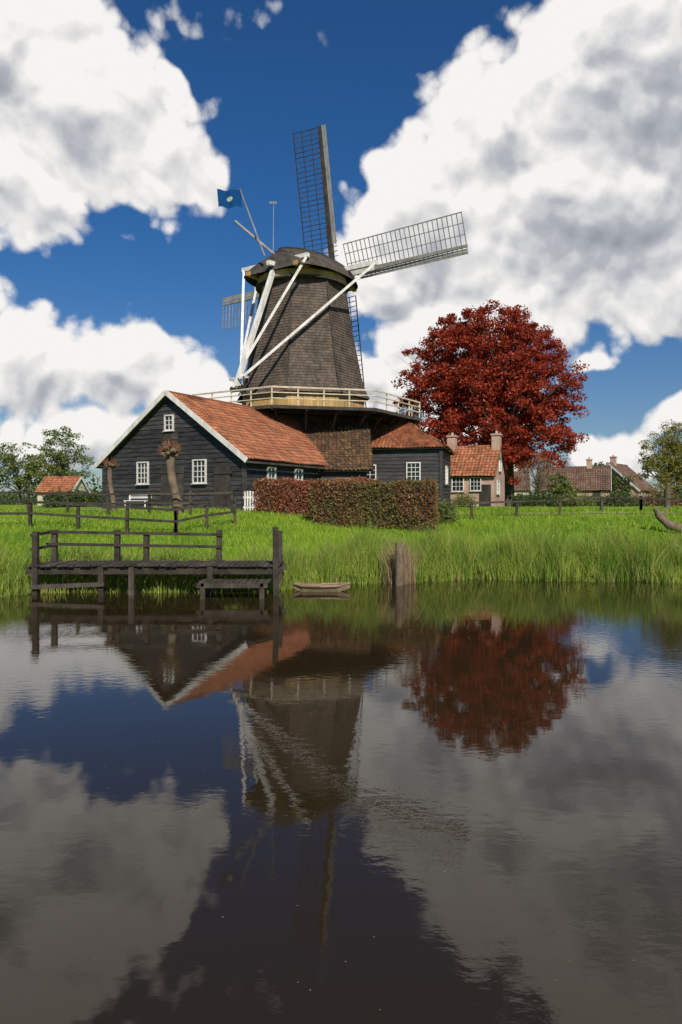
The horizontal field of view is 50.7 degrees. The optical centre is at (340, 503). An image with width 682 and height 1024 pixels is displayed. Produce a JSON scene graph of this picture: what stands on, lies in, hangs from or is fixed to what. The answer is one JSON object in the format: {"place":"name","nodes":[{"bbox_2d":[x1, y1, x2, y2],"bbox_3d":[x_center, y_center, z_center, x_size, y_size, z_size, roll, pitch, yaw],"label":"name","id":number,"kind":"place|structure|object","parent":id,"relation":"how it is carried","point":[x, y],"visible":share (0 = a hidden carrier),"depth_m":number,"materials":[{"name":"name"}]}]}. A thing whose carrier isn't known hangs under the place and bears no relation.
{"place":"outdoors","nodes":[
{"label":"outdoors","id":0,"kind":"place"},
{"bbox_2d":[0,578,681,1023],"bbox_3d":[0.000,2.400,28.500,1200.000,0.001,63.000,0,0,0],"label":"water","id":1,"kind":"structure","parent":0,"point":[464,806],"depth_m":5.73,"materials":[{"name":"black liquid"}]},
{"bbox_2d":[26,527,285,598],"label":"wooden jetty","id":2,"kind":"object","parent":1,"relation":"in","point":[276,567],"visible":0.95,"depth_m":18.95,"materials":[{"name":"brown wood"}]},
{"bbox_2d":[293,582,350,591],"bbox_3d":[-0.525,2.300,19.900,1.578,0.280,0.760,0,0,0],"label":"wooden punt","id":3,"kind":"object","parent":1,"relation":"on","point":[320,587],"visible":0.98,"depth_m":19.64,"materials":[{"name":"brown wood"}]},
{"bbox_2d":[395,543,407,585],"bbox_3d":[1.819,2.073,21.428,0.254,1.860,0.584,0,0,37],"label":"mooring post","id":4,"kind":"object","parent":1,"relation":"in","point":[401,564],"visible":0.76,"depth_m":21.21,"materials":[{"name":"brown wood"}]},
{"bbox_2d":[0,504,681,594],"bbox_3d":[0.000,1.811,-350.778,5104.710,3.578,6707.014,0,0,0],"label":"ground","id":5,"kind":"structure","parent":0,"point":[181,529],"depth_m":28.12,"materials":[{"name":"green plant"}]},
{"bbox_2d":[0,442,47,504],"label":"ash tree","id":6,"kind":"object","parent":5,"relation":"on","point":[21,480],"visible":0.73,"depth_m":110.68,"materials":[{"name":"green plant"}]},
{"bbox_2d":[28,426,95,485],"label":"birch tree","id":7,"kind":"object","parent":5,"relation":"on","point":[61,468],"visible":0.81,"depth_m":107.56,"materials":[{"name":"green plant"}]},
{"bbox_2d":[34,476,90,505],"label":"garden cottage","id":8,"kind":"structure","parent":5,"relation":"on","point":[47,483],"depth_m":87.08,"materials":[{"name":"tile"}]},
{"bbox_2d":[34,477,90,494],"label":"windows and trim","id":9,"kind":"structure","parent":8,"relation":"in","point":[80,477],"depth_m":87.50,"materials":[{"name":"white paint"}]},
{"bbox_2d":[40,486,96,507],"bbox_3d":[-19.343,-0.474,52.058,5.447,1.625,2.944,0,0,0],"label":"garden shrub","id":10,"kind":"object","parent":5,"relation":"on","point":[54,498],"visible":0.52,"depth_m":51.61,"materials":[{"name":"green plant"}]},
{"bbox_2d":[42,491,101,507],"bbox_3d":[-17.022,-0.285,51.941,11.134,1.541,1.622,0,0,21],"label":"clipped hedge","id":11,"kind":"object","parent":5,"relation":"on","point":[98,498],"visible":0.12,"depth_m":52.23,"materials":[{"name":"green plant"}]},
{"bbox_2d":[103,456,119,511],"bbox_3d":[-11.034,-0.869,34.498,0.880,2.899,0.895,0,0,-32],"label":"pollard willow","id":12,"kind":"object","parent":5,"relation":"on","point":[110,466],"visible":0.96,"depth_m":34.40,"materials":[{"name":"brown plant"}]},
{"bbox_2d":[0,489,232,514],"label":"field fence","id":13,"kind":"object","parent":5,"relation":"on","point":[107,494],"visible":0.78,"depth_m":32.25,"materials":[{"name":"brown wood"}]},
{"bbox_2d":[0,499,236,532],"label":"field fence","id":14,"kind":"object","parent":5,"relation":"on","point":[126,518],"visible":0.89,"depth_m":26.41,"materials":[{"name":"brown wood"}]},
{"bbox_2d":[158,439,183,513],"bbox_3d":[-7.689,-1.163,32.504,1.208,3.583,1.142,0,0,0],"label":"pollard willow","id":15,"kind":"object","parent":5,"relation":"on","point":[169,454],"visible":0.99,"depth_m":32.33,"materials":[{"name":"brown plant"}]},
{"bbox_2d":[94,390,327,510],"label":"wooden barn","id":16,"kind":"structure","parent":5,"relation":"on","point":[238,449],"depth_m":38.86,"materials":[{"name":"wood"}]},
{"bbox_2d":[160,432,232,508],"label":"doors","id":17,"kind":"structure","parent":16,"relation":"in","point":[221,475],"depth_m":38.04,"materials":[{"name":"brown wood"}]},
{"bbox_2d":[94,390,327,484],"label":"windows and bargeboards","id":18,"kind":"structure","parent":16,"relation":"in","point":[199,466],"depth_m":38.32,"materials":[{"name":"white paint"}]},
{"bbox_2d":[252,475,377,515],"bbox_3d":[-1.173,-0.248,33.292,6.052,2.144,1.594,0,0,13],"label":"beech hedge","id":19,"kind":"object","parent":5,"relation":"on","point":[276,495],"visible":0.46,"depth_m":33.23,"materials":[{"name":"brown plant"}]},
{"bbox_2d":[192,124,467,433],"bbox_3d":[-1.307,-14.116,53.209,20.167,29.433,18.120,0,0,0],"label":"windmill","id":20,"kind":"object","parent":5,"relation":"on","point":[298,348],"visible":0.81,"depth_m":49.65},
{"bbox_2d":[0,514,681,596],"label":"reeds","id":21,"kind":"object","parent":5,"relation":"on","point":[334,567],"visible":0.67,"depth_m":22.39,"materials":[{"name":"green plant"}]},
{"bbox_2d":[0,477,681,504],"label":"distant treeline","id":22,"kind":"object","parent":5,"relation":"on","point":[11,497],"visible":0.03,"depth_m":163.56,"materials":[{"name":"green plant"}]},
{"bbox_2d":[307,477,439,532],"bbox_3d":[1.336,0.042,29.950,5.508,2.376,1.909,0,0,7],"label":"mixed hedge","id":23,"kind":"object","parent":5,"relation":"on","point":[395,504],"visible":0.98,"depth_m":29.34,"materials":[{"name":"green plant"}]},
{"bbox_2d":[299,416,455,506],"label":"mill barn","id":24,"kind":"structure","parent":5,"relation":"on","point":[402,449],"depth_m":47.14,"materials":[{"name":"brown wood"}]},
{"bbox_2d":[346,462,448,484],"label":"windows","id":25,"kind":"structure","parent":24,"relation":"in","point":[413,469],"depth_m":47.24,"materials":[{"name":"white paint"}]},
{"bbox_2d":[372,536,423,583],"bbox_3d":[1.705,1.817,21.851,1.760,1.882,1.765,0,0,0],"label":"dry reed clump","id":26,"kind":"object","parent":5,"relation":"on","point":[391,575],"visible":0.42,"depth_m":21.79,"materials":[{"name":"plant"}]},
{"bbox_2d":[433,496,459,523],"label":"garden shrub","id":27,"kind":"object","parent":5,"relation":"on","point":[447,513],"visible":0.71,"depth_m":31.25,"materials":[{"name":"green plant"}]},
{"bbox_2d":[451,490,478,507],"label":"garden shrub","id":28,"kind":"object","parent":5,"relation":"on","point":[465,502],"visible":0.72,"depth_m":53.78,"materials":[{"name":"green plant"}]},
{"bbox_2d":[446,431,504,506],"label":"walls","id":29,"kind":"structure","parent":5,"relation":"on","point":[495,443],"depth_m":60.42,"materials":[{"name":"beige brick"}]},
{"bbox_2d":[452,461,502,506],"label":"windows and trim","id":30,"kind":"structure","parent":29,"relation":"attached to","point":[475,485],"depth_m":59.54,"materials":[{"name":"white paint"}]},
{"bbox_2d":[450,445,507,478],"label":"roof","id":31,"kind":"structure","parent":29,"relation":"attached to","point":[476,461],"depth_m":60.46,"materials":[{"name":"tile"}]},
{"bbox_2d":[391,299,589,505],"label":"copper beech tree","id":32,"kind":"object","parent":5,"relation":"on","point":[483,383],"visible":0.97,"depth_m":67.14,"materials":[{"name":"red plant"}]},
{"bbox_2d":[514,464,530,498],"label":"farmhouse","id":33,"kind":"object","parent":5,"relation":"on","point":[521,488],"visible":0.24,"depth_m":109.07,"materials":[{"name":"brown tile"}]},
{"bbox_2d":[516,450,558,495],"bbox_3d":[17.569,-2.274,63.917,3.806,5.351,3.741,0,0,0],"label":"bare tree","id":34,"kind":"object","parent":5,"relation":"on","point":[540,481],"visible":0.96,"depth_m":63.80,"materials":[{"name":"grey plant"}]},
{"bbox_2d":[518,485,563,506],"bbox_3d":[16.068,-0.559,58.031,3.914,1.949,2.928,0,0,0],"label":"garden shrub","id":35,"kind":"object","parent":5,"relation":"on","point":[542,496],"visible":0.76,"depth_m":57.65,"materials":[{"name":"green plant"}]},
{"bbox_2d":[511,494,599,506],"bbox_3d":[18.252,-0.198,60.986,8.135,1.292,1.472,0,0,-15],"label":"clipped hedge","id":36,"kind":"object","parent":5,"relation":"on","point":[522,496],"visible":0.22,"depth_m":60.46,"materials":[{"name":"green plant"}]},
{"bbox_2d":[544,473,579,495],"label":"bush","id":37,"kind":"object","parent":5,"relation":"on","point":[563,486],"visible":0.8,"depth_m":89.42,"materials":[{"name":"green plant"}]},
{"bbox_2d":[535,457,611,499],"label":"farmhouse","id":38,"kind":"object","parent":5,"relation":"on","point":[594,480],"visible":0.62,"depth_m":93.91,"materials":[{"name":"red brick"}]},
{"bbox_2d":[535,470,611,499],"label":"windows and trim","id":39,"kind":"structure","parent":38,"relation":"in","point":[598,492],"depth_m":92.13,"materials":[{"name":"white paint"}]},
{"bbox_2d":[553,487,597,506],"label":"garden shrub","id":40,"kind":"object","parent":5,"relation":"on","point":[567,504],"visible":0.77,"depth_m":59.57,"materials":[{"name":"green plant"}]},
{"bbox_2d":[470,496,681,518],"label":"garden fence","id":41,"kind":"object","parent":5,"relation":"on","point":[640,498],"visible":0.8,"depth_m":34.45,"materials":[{"name":"brown wood"}]},
{"bbox_2d":[593,461,634,499],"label":"maple tree","id":42,"kind":"object","parent":5,"relation":"on","point":[615,479],"visible":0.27,"depth_m":98.73,"materials":[{"name":"green plant"}]},
{"bbox_2d":[597,490,652,506],"bbox_3d":[24.094,-0.448,61.925,5.036,1.766,3.081,0,0,0],"label":"garden shrub","id":43,"kind":"object","parent":5,"relation":"on","point":[610,502],"visible":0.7,"depth_m":61.58,"materials":[{"name":"green plant"}]},
{"bbox_2d":[607,455,655,505],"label":"farmhouse","id":44,"kind":"object","parent":5,"relation":"on","point":[637,484],"visible":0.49,"depth_m":100.82,"materials":[{"name":"red brick"}]},
{"bbox_2d":[607,463,652,504],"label":"windows and trim","id":45,"kind":"structure","parent":44,"relation":"in","point":[612,467],"depth_m":99.71,"materials":[{"name":"white paint"}]},
{"bbox_2d":[632,487,681,505],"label":"garden shrub","id":46,"kind":"object","parent":5,"relation":"on","point":[659,495],"visible":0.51,"depth_m":65.67,"materials":[{"name":"green plant"}]},
{"bbox_2d":[633,418,681,507],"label":"willow tree","id":47,"kind":"object","parent":5,"relation":"on","point":[669,463],"visible":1,"depth_m":44.55,"materials":[{"name":"green plant"}]},
{"bbox_2d":[653,506,681,532],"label":"fallen log","id":48,"kind":"object","parent":5,"relation":"on","point":[664,521],"visible":0.98,"depth_m":28.28,"materials":[{"name":"brown wood"}]},
{"bbox_2d":[660,486,681,505],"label":"garden shrub","id":49,"kind":"object","parent":5,"relation":"on","point":[676,496],"visible":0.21,"depth_m":71.72,"materials":[{"name":"green plant"}]},
{"bbox_2d":[670,477,681,494],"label":"maple tree","id":50,"kind":"object","parent":5,"relation":"on","point":[677,481],"visible":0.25,"depth_m":94.38,"materials":[{"name":"green plant"}]},
{"bbox_2d":[0,0,681,502],"label":"sky","id":51,"kind":"structure","parent":0,"point":[553,128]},
{"bbox_2d":[4,508,681,514],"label":"sand path","id":52,"kind":"structure","parent":0,"point":[465,513],"depth_m":35.10,"materials":[{"name":"beige sand"}]},
{"bbox_2d":[123,495,151,506],"bbox_3d":[-10.444,-0.096,36.924,1.600,0.950,0.406,0,0,30],"label":"garden bench","id":53,"kind":"object","parent":52,"relation":"on","point":[130,497],"visible":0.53,"depth_m":37.02,"materials":[{"name":"white paint"}]},
{"bbox_2d":[243,491,257,510],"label":"picket gate","id":54,"kind":"structure","parent":52,"relation":"on","point":[247,497],"depth_m":35.59,"materials":[{"name":"white paint"}]},
{"bbox_2d":[26,623,677,1009],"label":"floating leaves","id":55,"kind":"object","parent":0,"point":[286,815],"visible":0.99,"depth_m":6.19,"materials":[{"name":"plant"}]}
]}

